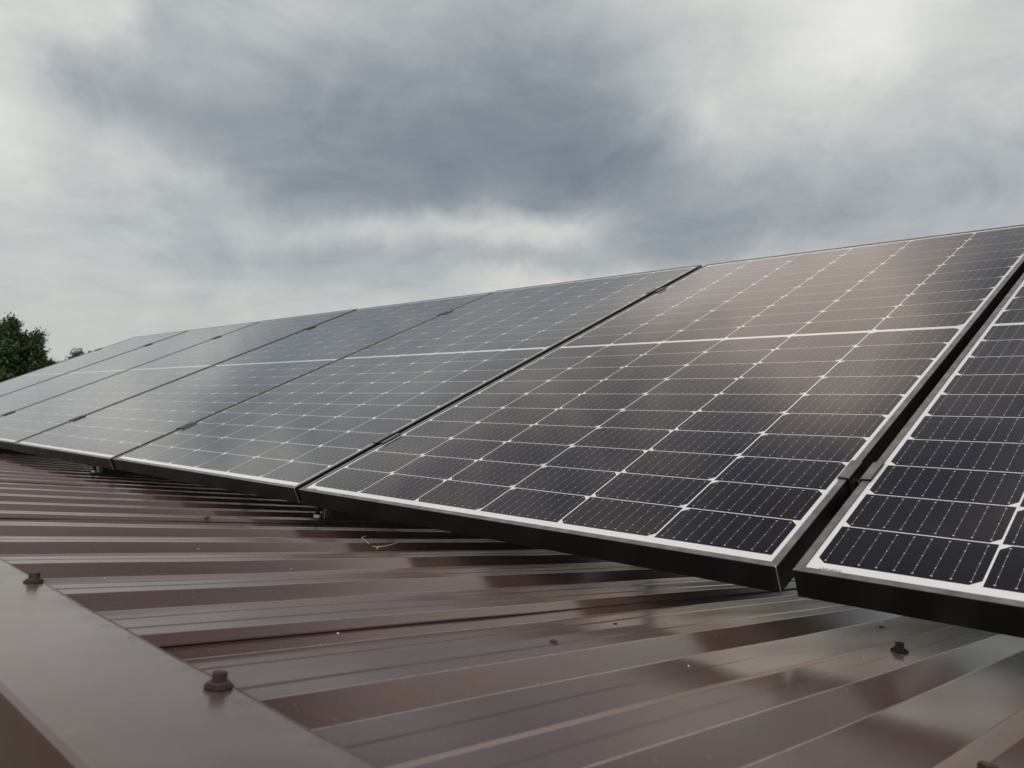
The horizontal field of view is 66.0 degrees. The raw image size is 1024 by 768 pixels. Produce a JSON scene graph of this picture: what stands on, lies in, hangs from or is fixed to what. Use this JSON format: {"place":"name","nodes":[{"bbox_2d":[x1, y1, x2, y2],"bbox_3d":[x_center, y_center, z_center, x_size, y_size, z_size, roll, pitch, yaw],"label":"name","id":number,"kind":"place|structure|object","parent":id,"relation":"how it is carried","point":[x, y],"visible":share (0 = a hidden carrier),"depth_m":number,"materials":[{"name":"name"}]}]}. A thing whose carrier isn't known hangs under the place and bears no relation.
{"place":"outdoors","nodes":[
{"label":"outdoors","id":0,"kind":"place"},
{"bbox_2d":[0,453,1023,767],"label":"building","id":1,"kind":"structure","parent":0,"point":[184,633],"depth_m":0.68,"materials":[{"name":"brown metal"}]},
{"bbox_2d":[0,448,32,454],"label":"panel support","id":2,"kind":"object","parent":1,"relation":"on","point":[7,451],"depth_m":3.85,"materials":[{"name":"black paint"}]},
{"bbox_2d":[89,466,154,476],"bbox_3d":[-0.954,-0.004,3.339,0.034,0.851,1.478,-1,-9,44],"label":"panel support","id":3,"kind":"object","parent":1,"relation":"on","point":[101,470],"visible":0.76,"depth_m":2.83,"materials":[{"name":"black paint"}]},
{"bbox_2d":[310,507,394,521],"bbox_3d":[0.088,-0.015,2.328,0.034,0.851,1.478,-1,-9,44],"label":"panel support","id":4,"kind":"object","parent":1,"relation":"on","point":[328,514],"visible":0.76,"depth_m":1.81,"materials":[{"name":"black paint"}]},
{"label":"mounting rail","id":5,"kind":"object","parent":1,"relation":"on","visible":0},
{"bbox_2d":[70,415,85,420],"bbox_3d":[-1.804,0.151,3.284,0.044,0.028,0.052,-1,21,44],"label":"clamp","id":6,"kind":"object","parent":5,"relation":"attached to","point":[77,417],"visible":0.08,"depth_m":3.28,"materials":[{"name":"silver metal"}]},
{"bbox_2d":[0,330,188,395],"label":"solar panel","id":7,"kind":"object","parent":5,"relation":"on","point":[58,369],"visible":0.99,"depth_m":5.69,"materials":[{"name":"black glass"}]},
{"bbox_2d":[0,321,259,415],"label":"solar panel","id":8,"kind":"object","parent":5,"relation":"on","point":[50,388],"visible":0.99,"depth_m":4.84,"materials":[{"name":"black glass"}]},
{"bbox_2d":[0,309,356,450],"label":"solar panel","id":9,"kind":"object","parent":5,"relation":"on","point":[36,418],"visible":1,"depth_m":3.95,"materials":[{"name":"black glass"}]},
{"bbox_2d":[176,422,196,429],"bbox_3d":[-1.046,0.144,2.544,0.044,0.028,0.052,-1,21,44],"label":"clamp","id":10,"kind":"object","parent":5,"relation":"attached to","point":[185,425],"visible":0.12,"depth_m":2.54,"materials":[{"name":"silver metal"}]},
{"bbox_2d":[14,292,492,468],"bbox_3d":[-0.966,0.113,3.387,1.039,0.437,1.754,-1,21,44],"label":"solar panel","id":11,"kind":"object","parent":5,"relation":"on","point":[103,437],"visible":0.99,"depth_m":3.13,"materials":[{"name":"black glass"}]},
{"bbox_2d":[372,433,400,445],"bbox_3d":[-0.284,0.136,1.809,0.044,0.028,0.052,-1,21,44],"label":"clamp","id":12,"kind":"object","parent":5,"relation":"attached to","point":[386,438],"visible":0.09,"depth_m":1.80,"materials":[{"name":"silver metal"}]},
{"bbox_2d":[113,265,701,502],"bbox_3d":[-0.204,0.102,2.651,1.039,0.437,1.754,-1,21,44],"label":"solar panel","id":13,"kind":"object","parent":5,"relation":"attached to","point":[287,441],"visible":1,"depth_m":2.34,"materials":[{"name":"black glass"}]},
{"bbox_2d":[299,224,1023,592],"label":"solar panel","id":14,"kind":"object","parent":5,"relation":"on","point":[725,422],"visible":1,"depth_m":1.49,"materials":[{"name":"black glass"}]},
{"bbox_2d":[837,460,883,494],"bbox_3d":[0.475,0.128,1.071,0.044,0.028,0.052,0,21,45],"label":"clamp","id":15,"kind":"object","parent":5,"relation":"attached to","point":[853,474],"visible":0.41,"depth_m":1.07,"materials":[{"name":"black metal"}]},
{"bbox_2d":[793,273,1023,637],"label":"solar panel","id":16,"kind":"object","parent":5,"relation":"on","point":[926,522],"visible":1,"depth_m":0.93,"materials":[{"name":"black glass"}]},
{"bbox_3d":[-3.558,0.023,5.866,0.035,0.851,1.478,-1,-9,44],"label":"panel support","id":17,"kind":"object","parent":1,"relation":"on","visible":0},
{"label":"mounting rail","id":18,"kind":"object","parent":17,"relation":"attached to","visible":0},
{"bbox_2d":[437,310,451,315],"bbox_3d":[-0.281,-0.289,3.336,0.044,0.028,0.052,0,21,45],"label":"clamp","id":19,"kind":"object","parent":18,"relation":"attached to","point":[444,312],"visible":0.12,"depth_m":3.33,"materials":[{"name":"silver metal"}]},
{"bbox_2d":[647,287,665,294],"bbox_3d":[0.478,-0.297,2.599,0.044,0.028,0.052,-1,21,44],"label":"clamp","id":20,"kind":"object","parent":18,"relation":"attached to","point":[654,290],"visible":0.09,"depth_m":2.59,"materials":[{"name":"silver metal"}]},
{"bbox_2d":[0,0,1023,361],"label":"sky","id":21,"kind":"structure","parent":0,"point":[167,166],"materials":[{"name":"grey"}]},
{"bbox_3d":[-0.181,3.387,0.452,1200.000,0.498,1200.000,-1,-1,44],"label":"ground","id":22,"kind":"structure","parent":0,"visible":0},
{"bbox_2d":[0,312,51,381],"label":"tree","id":23,"kind":"object","parent":22,"relation":"on","point":[13,347],"visible":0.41,"depth_m":22.49,"materials":[{"name":"green plant"}]},
{"bbox_2d":[2,327,51,376],"bbox_3d":[-14.280,1.007,23.366,2.327,5.450,1.983,0,-1,25],"label":"tree","id":24,"kind":"object","parent":22,"relation":"on","point":[36,335],"visible":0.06,"depth_m":23.24,"materials":[{"name":"green plant"}]},
{"bbox_2d":[32,356,56,370],"bbox_3d":[-13.901,1.426,23.147,1.660,4.606,1.673,-1,-1,44],"label":"tree","id":25,"kind":"object","parent":22,"relation":"on","point":[47,363],"depth_m":23.20,"materials":[{"name":"green plant"}]},
{"bbox_2d":[57,348,91,362],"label":"tree","id":26,"kind":"object","parent":22,"relation":"on","point":[78,353],"visible":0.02,"depth_m":41.76,"materials":[{"name":"green plant"}]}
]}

